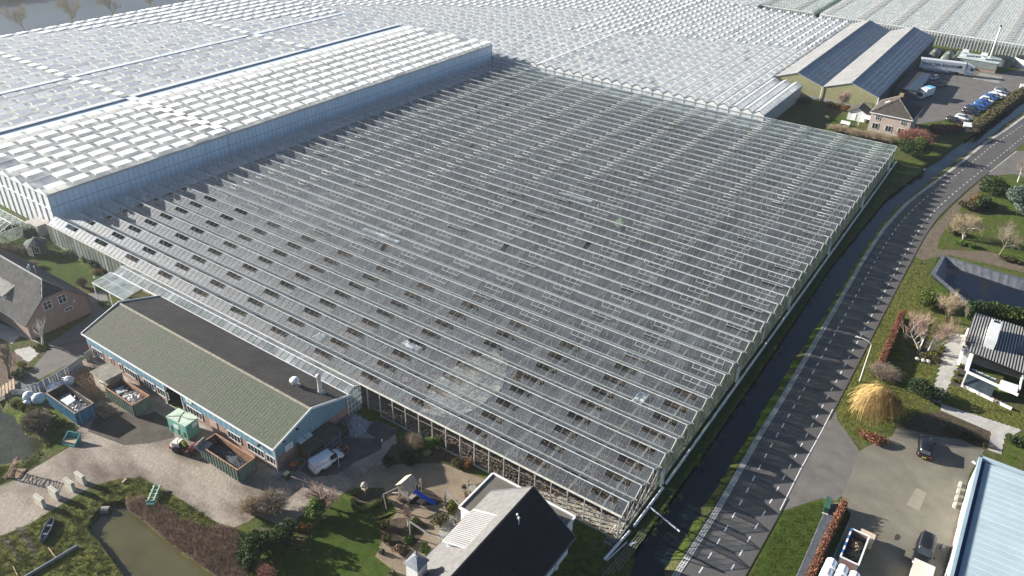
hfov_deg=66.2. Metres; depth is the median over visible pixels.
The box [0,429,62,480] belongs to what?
rough grass
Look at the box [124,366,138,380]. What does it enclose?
window
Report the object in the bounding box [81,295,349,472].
shed
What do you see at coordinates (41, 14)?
lake water
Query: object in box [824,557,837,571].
wrapped bale
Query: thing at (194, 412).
window
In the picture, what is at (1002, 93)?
car
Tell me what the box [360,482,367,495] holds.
bird house
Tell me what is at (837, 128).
shrub
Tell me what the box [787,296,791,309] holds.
hairpin pipe
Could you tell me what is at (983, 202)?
shrub
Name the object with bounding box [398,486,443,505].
sand pit
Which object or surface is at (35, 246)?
garden house
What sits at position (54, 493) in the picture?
concrete slab
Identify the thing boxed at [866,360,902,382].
shrub
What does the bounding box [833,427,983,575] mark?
courtyard
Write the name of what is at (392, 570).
potted plant
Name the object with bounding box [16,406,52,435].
shrub
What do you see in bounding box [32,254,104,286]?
lawn
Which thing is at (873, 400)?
willow
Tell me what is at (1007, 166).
drive
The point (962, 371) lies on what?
planting bed
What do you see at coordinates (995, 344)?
house
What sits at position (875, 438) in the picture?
shrub
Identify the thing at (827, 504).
cabinet
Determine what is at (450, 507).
shrub
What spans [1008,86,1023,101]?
hedge
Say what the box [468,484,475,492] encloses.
patio table
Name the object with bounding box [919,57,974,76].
lorry
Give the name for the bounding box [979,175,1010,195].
shrub
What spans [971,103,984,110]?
car
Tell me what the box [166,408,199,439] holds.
site container
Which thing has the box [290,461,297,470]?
wheelie bin
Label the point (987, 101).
car
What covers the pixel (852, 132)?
shrub
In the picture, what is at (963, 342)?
terrace
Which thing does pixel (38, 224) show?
shed
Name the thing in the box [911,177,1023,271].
bare earth
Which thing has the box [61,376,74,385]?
bag
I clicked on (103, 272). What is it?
shrub
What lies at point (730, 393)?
water pipe
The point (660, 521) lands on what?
bank grass tufts
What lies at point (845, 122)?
garden bench
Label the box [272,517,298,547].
shrub
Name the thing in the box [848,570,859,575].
wrapped bale
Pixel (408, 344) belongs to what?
plastic sheet
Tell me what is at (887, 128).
window
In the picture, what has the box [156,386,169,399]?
window
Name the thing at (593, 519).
soil path
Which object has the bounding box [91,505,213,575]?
pond water
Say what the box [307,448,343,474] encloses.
van
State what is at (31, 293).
house
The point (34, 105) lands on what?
glasshouse
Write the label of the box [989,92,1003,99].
car
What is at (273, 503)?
shrub
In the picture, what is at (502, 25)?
glasshouse
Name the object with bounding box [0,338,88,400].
house drive
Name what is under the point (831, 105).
shrub
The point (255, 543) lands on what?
shrub
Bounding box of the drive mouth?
[782,409,858,510]
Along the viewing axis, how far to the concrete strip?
106.49 m
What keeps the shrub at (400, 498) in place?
on the ground at (588, 550)
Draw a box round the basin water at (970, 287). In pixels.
[945,267,1023,308]
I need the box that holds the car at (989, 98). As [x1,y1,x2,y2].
[979,95,994,102]
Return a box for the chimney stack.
[990,25,1001,57]
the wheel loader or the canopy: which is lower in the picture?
the wheel loader
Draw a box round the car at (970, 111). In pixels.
[961,108,978,115]
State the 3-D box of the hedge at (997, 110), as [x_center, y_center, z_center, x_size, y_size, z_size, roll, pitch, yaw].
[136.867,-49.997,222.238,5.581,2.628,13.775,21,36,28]
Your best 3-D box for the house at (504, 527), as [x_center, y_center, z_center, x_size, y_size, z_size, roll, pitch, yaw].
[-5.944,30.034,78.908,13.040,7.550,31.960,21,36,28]
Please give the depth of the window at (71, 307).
121.82 m
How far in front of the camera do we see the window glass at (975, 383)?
113.87 m
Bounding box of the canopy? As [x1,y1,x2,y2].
[92,272,141,305]
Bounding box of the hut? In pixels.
[90,362,123,391]
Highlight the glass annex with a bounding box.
[113,265,361,415]
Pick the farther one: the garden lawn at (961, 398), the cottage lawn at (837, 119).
the cottage lawn at (837, 119)
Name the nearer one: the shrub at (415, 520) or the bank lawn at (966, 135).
the shrub at (415, 520)
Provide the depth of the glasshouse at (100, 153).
178.05 m
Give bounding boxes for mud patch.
[88,411,174,444]
[300,438,382,477]
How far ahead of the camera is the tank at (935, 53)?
266.07 m
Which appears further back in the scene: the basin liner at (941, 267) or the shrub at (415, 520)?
the basin liner at (941, 267)
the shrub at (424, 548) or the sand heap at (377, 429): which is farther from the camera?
the sand heap at (377, 429)
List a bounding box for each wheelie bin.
[283,470,290,480]
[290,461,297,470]
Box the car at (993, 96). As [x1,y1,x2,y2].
[984,93,997,99]
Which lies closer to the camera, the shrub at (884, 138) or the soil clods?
the soil clods
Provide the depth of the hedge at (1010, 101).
229.69 m
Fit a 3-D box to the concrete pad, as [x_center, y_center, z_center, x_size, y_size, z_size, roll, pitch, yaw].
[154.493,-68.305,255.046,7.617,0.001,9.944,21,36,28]
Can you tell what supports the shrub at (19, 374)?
on the planting bed at (4, 379)
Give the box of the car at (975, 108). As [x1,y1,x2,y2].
[964,104,981,112]
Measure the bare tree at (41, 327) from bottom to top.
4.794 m
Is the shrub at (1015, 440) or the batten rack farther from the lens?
the shrub at (1015, 440)
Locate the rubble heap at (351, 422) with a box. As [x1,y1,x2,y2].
[339,414,372,437]
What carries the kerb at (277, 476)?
on the ground at (588, 550)
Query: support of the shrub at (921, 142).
on the ground at (588, 550)
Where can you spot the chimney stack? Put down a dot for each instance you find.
(995, 41)
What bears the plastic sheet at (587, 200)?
in the glasshouse at (112, 264)
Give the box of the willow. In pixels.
[847,380,907,430]
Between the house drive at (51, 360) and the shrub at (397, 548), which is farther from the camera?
the house drive at (51, 360)
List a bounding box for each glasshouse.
[0,0,344,94]
[0,13,405,137]
[0,25,491,231]
[0,209,29,242]
[46,58,896,540]
[289,0,646,55]
[493,0,851,121]
[708,0,766,7]
[726,77,802,129]
[759,0,839,15]
[819,0,1023,56]
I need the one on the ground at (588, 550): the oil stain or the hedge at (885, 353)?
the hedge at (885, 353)
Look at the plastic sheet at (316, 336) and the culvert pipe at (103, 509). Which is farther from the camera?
the plastic sheet at (316, 336)
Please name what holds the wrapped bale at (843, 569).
on the flat trailer
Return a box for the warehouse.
[943,455,1023,575]
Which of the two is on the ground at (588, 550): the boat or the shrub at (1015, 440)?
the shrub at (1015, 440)
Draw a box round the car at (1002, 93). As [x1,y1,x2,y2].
[991,90,1007,96]
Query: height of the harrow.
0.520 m
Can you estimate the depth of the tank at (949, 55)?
263.97 m
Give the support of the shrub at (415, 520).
on the planting bed at (396, 531)
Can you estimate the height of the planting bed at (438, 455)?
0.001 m
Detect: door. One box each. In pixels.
[209,418,218,434]
[958,487,970,522]
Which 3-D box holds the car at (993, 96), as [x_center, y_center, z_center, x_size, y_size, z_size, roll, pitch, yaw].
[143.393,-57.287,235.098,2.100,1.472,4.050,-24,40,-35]
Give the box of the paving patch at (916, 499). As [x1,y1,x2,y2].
[906,488,925,509]
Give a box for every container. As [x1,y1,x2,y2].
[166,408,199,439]
[297,421,341,461]
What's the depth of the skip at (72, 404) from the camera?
104.24 m
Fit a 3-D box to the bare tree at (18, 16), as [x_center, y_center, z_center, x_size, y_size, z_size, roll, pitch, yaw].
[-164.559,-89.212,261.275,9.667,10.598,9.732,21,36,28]
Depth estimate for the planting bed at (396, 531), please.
89.34 m
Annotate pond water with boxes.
[0,407,42,464]
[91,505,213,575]
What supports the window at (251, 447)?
in the shed at (246, 396)
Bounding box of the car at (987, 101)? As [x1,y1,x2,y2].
[978,98,992,104]
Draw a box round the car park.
[913,69,1023,123]
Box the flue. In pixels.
[316,374,326,394]
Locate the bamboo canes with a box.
[603,528,646,574]
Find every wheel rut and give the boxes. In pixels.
[2,538,21,560]
[15,527,36,553]
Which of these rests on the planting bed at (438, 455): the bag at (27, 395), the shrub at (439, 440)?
the shrub at (439, 440)
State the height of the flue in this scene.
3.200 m
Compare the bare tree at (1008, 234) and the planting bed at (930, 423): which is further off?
the bare tree at (1008, 234)
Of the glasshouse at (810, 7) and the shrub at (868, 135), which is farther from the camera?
the glasshouse at (810, 7)
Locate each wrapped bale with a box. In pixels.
[819,566,832,575]
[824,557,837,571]
[835,564,848,575]
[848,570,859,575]
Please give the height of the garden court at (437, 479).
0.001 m
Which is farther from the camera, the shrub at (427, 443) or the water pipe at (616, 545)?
the shrub at (427, 443)
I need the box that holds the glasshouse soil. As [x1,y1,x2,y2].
[66,72,888,537]
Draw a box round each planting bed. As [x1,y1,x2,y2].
[0,342,29,386]
[352,491,384,513]
[379,518,428,556]
[382,441,480,471]
[898,412,990,441]
[907,340,940,365]
[950,367,1000,400]
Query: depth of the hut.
108.33 m
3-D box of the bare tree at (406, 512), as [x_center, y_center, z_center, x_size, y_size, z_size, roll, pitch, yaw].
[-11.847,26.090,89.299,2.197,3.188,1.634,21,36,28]
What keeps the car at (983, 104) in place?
on the car park
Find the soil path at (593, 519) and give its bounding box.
[537,489,627,535]
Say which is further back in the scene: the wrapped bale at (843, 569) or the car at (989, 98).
the car at (989, 98)
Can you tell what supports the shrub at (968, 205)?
on the ground at (588, 550)
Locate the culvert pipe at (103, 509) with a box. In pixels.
[100,506,110,513]
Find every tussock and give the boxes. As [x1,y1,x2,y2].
[9,398,20,406]
[16,401,26,411]
[24,405,34,413]
[48,415,57,425]
[52,417,66,427]
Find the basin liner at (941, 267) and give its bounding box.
[930,254,1023,327]
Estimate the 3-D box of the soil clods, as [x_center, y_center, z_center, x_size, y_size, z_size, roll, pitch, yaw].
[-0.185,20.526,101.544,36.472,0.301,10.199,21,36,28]
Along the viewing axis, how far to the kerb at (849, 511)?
91.80 m
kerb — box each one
[272,435,335,479]
[831,503,851,556]
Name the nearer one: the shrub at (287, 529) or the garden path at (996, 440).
the shrub at (287, 529)
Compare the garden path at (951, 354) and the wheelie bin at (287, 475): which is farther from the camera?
the garden path at (951, 354)
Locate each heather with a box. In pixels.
[910,343,919,349]
[916,352,929,359]
[929,349,937,355]
[932,356,943,362]
[933,344,942,350]
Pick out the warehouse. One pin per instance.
(988, 538)
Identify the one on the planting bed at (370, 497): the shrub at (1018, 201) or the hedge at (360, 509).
the hedge at (360, 509)
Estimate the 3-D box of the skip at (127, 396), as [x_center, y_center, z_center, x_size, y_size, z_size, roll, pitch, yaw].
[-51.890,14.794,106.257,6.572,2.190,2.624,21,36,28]
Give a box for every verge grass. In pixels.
[698,125,1004,529]
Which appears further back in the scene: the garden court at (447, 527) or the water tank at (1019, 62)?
the water tank at (1019, 62)
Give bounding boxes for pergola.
[409,489,459,539]
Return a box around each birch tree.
[900,308,937,350]
[927,316,971,351]
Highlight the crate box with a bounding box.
[860,528,875,549]
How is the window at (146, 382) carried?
in the shed at (246, 396)
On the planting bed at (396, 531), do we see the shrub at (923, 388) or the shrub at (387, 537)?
the shrub at (387, 537)
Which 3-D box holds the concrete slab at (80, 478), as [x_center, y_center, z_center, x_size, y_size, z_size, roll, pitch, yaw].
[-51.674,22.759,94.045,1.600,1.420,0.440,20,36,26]
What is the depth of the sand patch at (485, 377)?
111.89 m
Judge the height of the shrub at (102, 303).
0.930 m
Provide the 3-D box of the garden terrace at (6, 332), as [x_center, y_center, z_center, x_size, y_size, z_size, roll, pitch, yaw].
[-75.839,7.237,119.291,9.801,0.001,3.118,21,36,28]
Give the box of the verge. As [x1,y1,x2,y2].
[674,114,1023,575]
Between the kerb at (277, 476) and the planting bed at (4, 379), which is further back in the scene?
the planting bed at (4, 379)
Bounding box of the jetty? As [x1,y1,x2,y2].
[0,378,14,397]
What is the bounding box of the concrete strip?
[91,356,297,474]
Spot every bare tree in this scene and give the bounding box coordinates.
[0,3,26,30]
[0,336,15,378]
[32,315,45,344]
[53,0,83,23]
[95,0,120,14]
[295,480,340,518]
[402,505,411,525]
[838,90,851,105]
[936,289,968,320]
[946,211,985,239]
[994,220,1023,254]
[1017,162,1023,181]
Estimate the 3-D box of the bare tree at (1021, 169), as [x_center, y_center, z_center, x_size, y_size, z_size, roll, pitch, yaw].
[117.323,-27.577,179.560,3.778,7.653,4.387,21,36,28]
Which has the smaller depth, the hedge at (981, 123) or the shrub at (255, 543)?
the shrub at (255, 543)
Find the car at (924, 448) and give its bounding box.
[916,435,935,459]
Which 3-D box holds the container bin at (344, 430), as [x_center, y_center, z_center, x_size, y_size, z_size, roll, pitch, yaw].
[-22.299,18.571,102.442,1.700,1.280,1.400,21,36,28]
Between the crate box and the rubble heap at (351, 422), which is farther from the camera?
the rubble heap at (351, 422)
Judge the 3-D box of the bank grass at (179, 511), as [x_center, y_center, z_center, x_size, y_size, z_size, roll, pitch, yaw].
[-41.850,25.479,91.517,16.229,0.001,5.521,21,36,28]
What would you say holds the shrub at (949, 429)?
on the planting bed at (930, 423)
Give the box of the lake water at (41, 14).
[0,0,191,35]
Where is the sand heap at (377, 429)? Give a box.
[367,420,396,441]
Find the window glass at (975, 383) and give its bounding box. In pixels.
[964,369,996,395]
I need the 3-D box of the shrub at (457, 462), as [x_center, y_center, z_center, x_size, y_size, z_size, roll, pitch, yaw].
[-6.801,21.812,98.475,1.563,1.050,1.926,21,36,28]
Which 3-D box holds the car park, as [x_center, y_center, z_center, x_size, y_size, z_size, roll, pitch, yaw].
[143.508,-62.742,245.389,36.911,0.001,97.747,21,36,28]
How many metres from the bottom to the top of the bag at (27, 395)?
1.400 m
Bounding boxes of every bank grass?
[0,496,122,575]
[96,477,217,526]
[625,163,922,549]
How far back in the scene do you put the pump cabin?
210.27 m
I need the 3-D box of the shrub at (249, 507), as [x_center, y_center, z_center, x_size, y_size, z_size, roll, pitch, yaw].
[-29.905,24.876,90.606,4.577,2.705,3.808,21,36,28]
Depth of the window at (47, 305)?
118.78 m
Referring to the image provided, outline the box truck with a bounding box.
[916,85,935,99]
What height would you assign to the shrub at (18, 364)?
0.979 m
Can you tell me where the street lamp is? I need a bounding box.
[855,336,871,380]
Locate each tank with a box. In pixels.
[926,48,940,58]
[940,50,954,59]
[994,55,1014,67]
[1013,55,1023,69]
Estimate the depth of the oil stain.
90.84 m
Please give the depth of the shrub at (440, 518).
90.34 m
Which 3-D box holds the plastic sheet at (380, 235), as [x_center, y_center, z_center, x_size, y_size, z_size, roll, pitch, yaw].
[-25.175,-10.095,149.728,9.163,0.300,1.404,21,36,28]
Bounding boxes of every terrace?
[0,323,36,343]
[953,333,964,349]
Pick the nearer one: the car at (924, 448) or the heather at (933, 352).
the car at (924, 448)
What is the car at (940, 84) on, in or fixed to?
on the car park
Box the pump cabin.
[963,122,971,130]
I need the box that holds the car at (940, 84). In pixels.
[935,80,947,87]
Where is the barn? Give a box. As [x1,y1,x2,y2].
[772,20,934,108]
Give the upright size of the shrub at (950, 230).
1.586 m
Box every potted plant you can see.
[378,546,384,554]
[389,566,395,575]
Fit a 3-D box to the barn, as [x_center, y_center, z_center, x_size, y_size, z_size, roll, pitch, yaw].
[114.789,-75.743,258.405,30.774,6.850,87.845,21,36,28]
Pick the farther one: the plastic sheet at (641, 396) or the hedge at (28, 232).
the hedge at (28, 232)
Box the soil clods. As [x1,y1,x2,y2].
[381,384,647,532]
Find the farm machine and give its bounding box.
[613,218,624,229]
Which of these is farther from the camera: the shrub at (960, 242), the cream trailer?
the shrub at (960, 242)
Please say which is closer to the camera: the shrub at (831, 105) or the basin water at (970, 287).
the basin water at (970, 287)
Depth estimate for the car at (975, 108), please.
224.25 m
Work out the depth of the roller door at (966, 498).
92.89 m
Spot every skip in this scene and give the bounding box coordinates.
[46,383,96,424]
[104,377,151,416]
[200,433,256,482]
[837,528,869,572]
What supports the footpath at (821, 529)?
on the ground at (588, 550)
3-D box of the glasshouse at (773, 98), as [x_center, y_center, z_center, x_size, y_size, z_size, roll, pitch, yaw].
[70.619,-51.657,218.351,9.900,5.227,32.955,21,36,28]
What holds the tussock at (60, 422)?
on the yard at (206, 488)
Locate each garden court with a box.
[342,463,483,575]
[437,511,460,538]
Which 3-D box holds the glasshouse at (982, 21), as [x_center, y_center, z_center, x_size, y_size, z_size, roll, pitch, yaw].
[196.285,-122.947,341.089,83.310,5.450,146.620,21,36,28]
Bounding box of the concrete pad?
[973,73,1002,82]
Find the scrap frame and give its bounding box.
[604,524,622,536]
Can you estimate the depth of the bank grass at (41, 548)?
85.98 m
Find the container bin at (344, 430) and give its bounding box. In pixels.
[336,423,348,437]
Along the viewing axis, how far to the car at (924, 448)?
102.09 m
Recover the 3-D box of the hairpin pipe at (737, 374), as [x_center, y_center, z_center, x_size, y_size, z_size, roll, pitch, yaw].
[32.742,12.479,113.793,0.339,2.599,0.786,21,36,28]
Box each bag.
[22,390,35,400]
[23,399,31,404]
[31,392,45,404]
[46,382,61,391]
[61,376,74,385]
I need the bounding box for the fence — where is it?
[10,349,92,394]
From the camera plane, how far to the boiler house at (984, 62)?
261.62 m
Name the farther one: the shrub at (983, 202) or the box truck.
the box truck
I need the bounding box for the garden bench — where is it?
[840,120,849,126]
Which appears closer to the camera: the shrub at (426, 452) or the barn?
the shrub at (426, 452)
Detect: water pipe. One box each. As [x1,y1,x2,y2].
[603,530,630,559]
[606,541,626,560]
[633,486,679,531]
[665,161,896,484]
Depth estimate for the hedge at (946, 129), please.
207.84 m
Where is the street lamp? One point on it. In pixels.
(866, 358)
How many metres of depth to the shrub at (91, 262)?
136.83 m
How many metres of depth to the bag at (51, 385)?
107.92 m
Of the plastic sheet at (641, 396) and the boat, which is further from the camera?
the plastic sheet at (641, 396)
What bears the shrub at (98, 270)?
on the ground at (588, 550)
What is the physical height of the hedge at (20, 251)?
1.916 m
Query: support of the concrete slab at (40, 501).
on the yard at (206, 488)
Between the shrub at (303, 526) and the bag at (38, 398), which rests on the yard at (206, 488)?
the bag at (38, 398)
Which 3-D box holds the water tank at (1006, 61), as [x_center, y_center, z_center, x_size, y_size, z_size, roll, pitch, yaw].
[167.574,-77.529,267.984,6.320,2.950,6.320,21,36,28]
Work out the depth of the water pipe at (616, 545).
88.19 m
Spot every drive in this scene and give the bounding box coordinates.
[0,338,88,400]
[48,290,108,347]
[988,151,1023,176]
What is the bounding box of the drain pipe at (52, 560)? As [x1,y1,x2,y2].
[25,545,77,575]
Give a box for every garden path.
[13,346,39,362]
[932,335,966,403]
[941,404,1022,435]
[988,432,1005,453]
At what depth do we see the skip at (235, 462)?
96.62 m
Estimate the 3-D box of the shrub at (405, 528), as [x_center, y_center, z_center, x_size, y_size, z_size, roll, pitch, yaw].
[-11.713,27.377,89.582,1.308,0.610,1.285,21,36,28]
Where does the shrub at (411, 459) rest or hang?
on the planting bed at (438, 455)
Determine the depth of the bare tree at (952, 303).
128.03 m
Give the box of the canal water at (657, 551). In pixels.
[630,100,1023,575]
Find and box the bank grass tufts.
[621,166,923,564]
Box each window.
[33,247,39,253]
[42,300,52,310]
[57,293,66,304]
[64,306,72,311]
[91,346,103,359]
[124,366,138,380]
[143,378,155,391]
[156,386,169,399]
[186,404,203,420]
[227,429,241,444]
[247,442,264,458]
[265,453,277,465]
[871,122,878,128]
[884,125,891,131]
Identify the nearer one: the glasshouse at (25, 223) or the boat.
the boat
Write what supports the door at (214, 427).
in the shed at (246, 396)
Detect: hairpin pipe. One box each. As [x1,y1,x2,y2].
[660,469,664,486]
[735,366,739,382]
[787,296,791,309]
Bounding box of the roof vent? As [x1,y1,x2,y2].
[289,376,300,386]
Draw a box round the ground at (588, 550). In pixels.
[0,0,1023,575]
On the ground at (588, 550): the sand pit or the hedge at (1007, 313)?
the hedge at (1007, 313)
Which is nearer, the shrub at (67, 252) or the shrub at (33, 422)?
the shrub at (33, 422)
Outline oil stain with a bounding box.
[894,534,900,539]
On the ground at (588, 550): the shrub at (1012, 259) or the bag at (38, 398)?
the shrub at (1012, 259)
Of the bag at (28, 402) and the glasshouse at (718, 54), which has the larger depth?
the glasshouse at (718, 54)
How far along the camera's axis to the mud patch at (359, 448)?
100.13 m
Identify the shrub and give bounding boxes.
[10,368,26,379]
[15,360,27,368]
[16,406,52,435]
[62,249,71,255]
[74,276,87,287]
[86,259,95,267]
[92,268,100,274]
[97,300,108,306]
[100,268,108,275]
[232,490,264,517]
[235,548,255,570]
[240,529,279,556]
[251,561,278,575]
[252,481,294,518]
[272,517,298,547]
[299,522,312,531]
[303,496,325,520]
[379,518,389,530]
[381,533,391,542]
[383,454,394,467]
[391,544,405,552]
[397,495,405,502]
[399,448,419,465]
[403,430,423,450]
[403,524,413,531]
[403,534,417,546]
[410,517,419,523]
[420,541,430,555]
[421,437,434,449]
[422,449,430,455]
[430,512,448,525]
[433,436,444,445]
[445,499,457,514]
[451,457,463,467]
[463,458,473,468]
[797,96,812,103]
[826,123,848,132]
[827,102,838,107]
[840,105,850,110]
[844,127,863,136]
[855,427,890,445]
[857,129,879,139]
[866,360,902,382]
[875,133,897,142]
[893,127,936,144]
[898,137,932,156]
[907,377,949,401]
[914,136,929,157]
[919,288,944,307]
[941,425,996,448]
[947,227,959,233]
[954,240,965,245]
[958,200,979,209]
[966,241,975,247]
[969,193,985,201]
[973,194,997,209]
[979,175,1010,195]
[999,255,1023,264]
[1005,435,1023,446]
[1006,184,1023,215]
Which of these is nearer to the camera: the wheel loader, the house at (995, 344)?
the wheel loader
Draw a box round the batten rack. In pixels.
[4,457,26,478]
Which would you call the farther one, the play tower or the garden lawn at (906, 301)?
the garden lawn at (906, 301)
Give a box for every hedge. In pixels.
[0,221,36,237]
[0,242,28,257]
[350,495,387,513]
[805,497,848,575]
[875,309,905,373]
[928,123,965,133]
[962,300,1023,325]
[970,114,992,133]
[984,104,1008,120]
[999,95,1018,109]
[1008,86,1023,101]
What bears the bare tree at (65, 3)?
on the ground at (588, 550)
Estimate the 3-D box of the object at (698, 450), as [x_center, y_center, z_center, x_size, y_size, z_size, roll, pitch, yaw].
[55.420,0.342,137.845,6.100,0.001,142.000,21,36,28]
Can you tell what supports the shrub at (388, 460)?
on the planting bed at (438, 455)
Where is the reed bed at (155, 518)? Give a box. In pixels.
[125,490,246,575]
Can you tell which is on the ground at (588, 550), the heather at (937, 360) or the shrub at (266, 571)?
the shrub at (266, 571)
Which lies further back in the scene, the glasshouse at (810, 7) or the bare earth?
the glasshouse at (810, 7)
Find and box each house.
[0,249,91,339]
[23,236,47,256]
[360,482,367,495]
[403,472,575,575]
[857,93,921,136]
[955,49,1001,72]
[956,313,1023,409]
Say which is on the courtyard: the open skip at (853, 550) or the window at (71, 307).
the open skip at (853, 550)
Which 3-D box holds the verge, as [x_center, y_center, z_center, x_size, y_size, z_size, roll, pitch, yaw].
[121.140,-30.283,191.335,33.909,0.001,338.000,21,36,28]
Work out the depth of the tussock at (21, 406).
105.14 m
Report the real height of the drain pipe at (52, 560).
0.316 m
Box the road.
[672,116,1023,575]
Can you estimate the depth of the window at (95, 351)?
113.76 m
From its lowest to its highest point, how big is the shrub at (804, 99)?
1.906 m
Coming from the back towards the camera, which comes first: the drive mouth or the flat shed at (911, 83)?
the flat shed at (911, 83)
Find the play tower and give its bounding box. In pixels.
[379,474,435,509]
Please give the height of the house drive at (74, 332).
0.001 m
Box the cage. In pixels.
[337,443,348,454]
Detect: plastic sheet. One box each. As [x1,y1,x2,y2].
[312,332,325,339]
[361,228,398,242]
[401,340,420,350]
[559,192,591,201]
[632,392,647,402]
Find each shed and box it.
[25,216,50,236]
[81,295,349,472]
[847,103,871,122]
[893,70,931,100]
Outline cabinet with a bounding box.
[822,496,831,514]
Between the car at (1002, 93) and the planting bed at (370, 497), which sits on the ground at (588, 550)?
the planting bed at (370, 497)
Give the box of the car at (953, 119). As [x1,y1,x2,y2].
[945,115,963,123]
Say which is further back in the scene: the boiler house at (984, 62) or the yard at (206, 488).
the boiler house at (984, 62)
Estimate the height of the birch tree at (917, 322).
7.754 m
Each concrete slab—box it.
[33,493,46,508]
[47,485,60,500]
[63,477,76,492]
[74,470,87,485]
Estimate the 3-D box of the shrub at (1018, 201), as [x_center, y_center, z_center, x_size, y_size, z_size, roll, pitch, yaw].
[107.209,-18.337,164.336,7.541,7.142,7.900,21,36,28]
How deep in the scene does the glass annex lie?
115.34 m
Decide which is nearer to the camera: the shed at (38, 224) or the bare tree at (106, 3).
the shed at (38, 224)
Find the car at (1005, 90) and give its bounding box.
[994,86,1010,93]
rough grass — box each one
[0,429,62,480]
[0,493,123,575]
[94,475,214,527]
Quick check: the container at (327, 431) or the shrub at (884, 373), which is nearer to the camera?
the container at (327, 431)
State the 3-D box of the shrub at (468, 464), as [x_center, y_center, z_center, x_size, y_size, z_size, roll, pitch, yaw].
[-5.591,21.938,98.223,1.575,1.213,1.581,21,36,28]
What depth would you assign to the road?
115.17 m
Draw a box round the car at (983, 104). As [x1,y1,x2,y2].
[973,100,988,107]
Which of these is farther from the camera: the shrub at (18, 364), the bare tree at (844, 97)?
the bare tree at (844, 97)
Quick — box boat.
[40,517,53,543]
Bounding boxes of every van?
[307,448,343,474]
[910,530,936,564]
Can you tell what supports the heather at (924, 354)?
on the planting bed at (912, 352)
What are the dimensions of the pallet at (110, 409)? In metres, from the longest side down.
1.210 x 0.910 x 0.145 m
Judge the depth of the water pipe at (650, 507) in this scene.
92.58 m
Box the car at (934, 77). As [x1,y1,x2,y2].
[930,74,938,80]
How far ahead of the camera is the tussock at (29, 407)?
104.64 m
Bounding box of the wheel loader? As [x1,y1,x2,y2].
[169,435,211,457]
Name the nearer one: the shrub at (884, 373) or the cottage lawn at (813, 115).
the shrub at (884, 373)
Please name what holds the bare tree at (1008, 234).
on the ground at (588, 550)
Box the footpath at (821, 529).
[796,503,837,575]
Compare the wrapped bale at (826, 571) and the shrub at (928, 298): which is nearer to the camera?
the wrapped bale at (826, 571)
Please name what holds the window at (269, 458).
in the shed at (246, 396)
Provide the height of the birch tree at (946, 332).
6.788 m
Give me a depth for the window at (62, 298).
120.45 m
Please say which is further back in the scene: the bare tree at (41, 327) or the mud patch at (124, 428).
the bare tree at (41, 327)
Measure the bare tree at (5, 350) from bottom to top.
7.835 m
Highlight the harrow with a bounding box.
[146,485,162,505]
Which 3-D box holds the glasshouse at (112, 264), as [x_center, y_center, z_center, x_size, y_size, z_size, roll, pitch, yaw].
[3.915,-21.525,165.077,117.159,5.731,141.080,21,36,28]
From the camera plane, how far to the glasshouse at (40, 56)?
235.29 m
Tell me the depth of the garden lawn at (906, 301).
122.12 m
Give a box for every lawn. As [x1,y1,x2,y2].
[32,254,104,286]
[286,498,395,575]
[752,501,823,575]
[803,105,842,126]
[824,114,855,130]
[837,258,961,430]
[941,384,1023,429]
[963,89,1017,138]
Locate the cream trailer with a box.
[909,558,934,575]
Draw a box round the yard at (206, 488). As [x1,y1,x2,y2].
[0,359,396,534]
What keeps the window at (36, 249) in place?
in the garden house at (35, 246)
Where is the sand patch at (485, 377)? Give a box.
[420,350,507,418]
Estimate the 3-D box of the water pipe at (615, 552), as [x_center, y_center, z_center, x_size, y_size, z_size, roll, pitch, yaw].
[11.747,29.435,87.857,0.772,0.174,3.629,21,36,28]
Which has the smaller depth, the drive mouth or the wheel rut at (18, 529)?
the wheel rut at (18, 529)
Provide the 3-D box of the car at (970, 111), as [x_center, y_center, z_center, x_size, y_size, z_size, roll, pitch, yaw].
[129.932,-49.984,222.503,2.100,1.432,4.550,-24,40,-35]
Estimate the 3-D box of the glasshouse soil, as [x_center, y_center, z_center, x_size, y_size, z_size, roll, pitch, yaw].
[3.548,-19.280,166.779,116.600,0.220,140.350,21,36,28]
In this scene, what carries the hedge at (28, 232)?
on the ground at (588, 550)
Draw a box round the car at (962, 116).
[955,113,970,120]
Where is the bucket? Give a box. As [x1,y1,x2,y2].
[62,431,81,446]

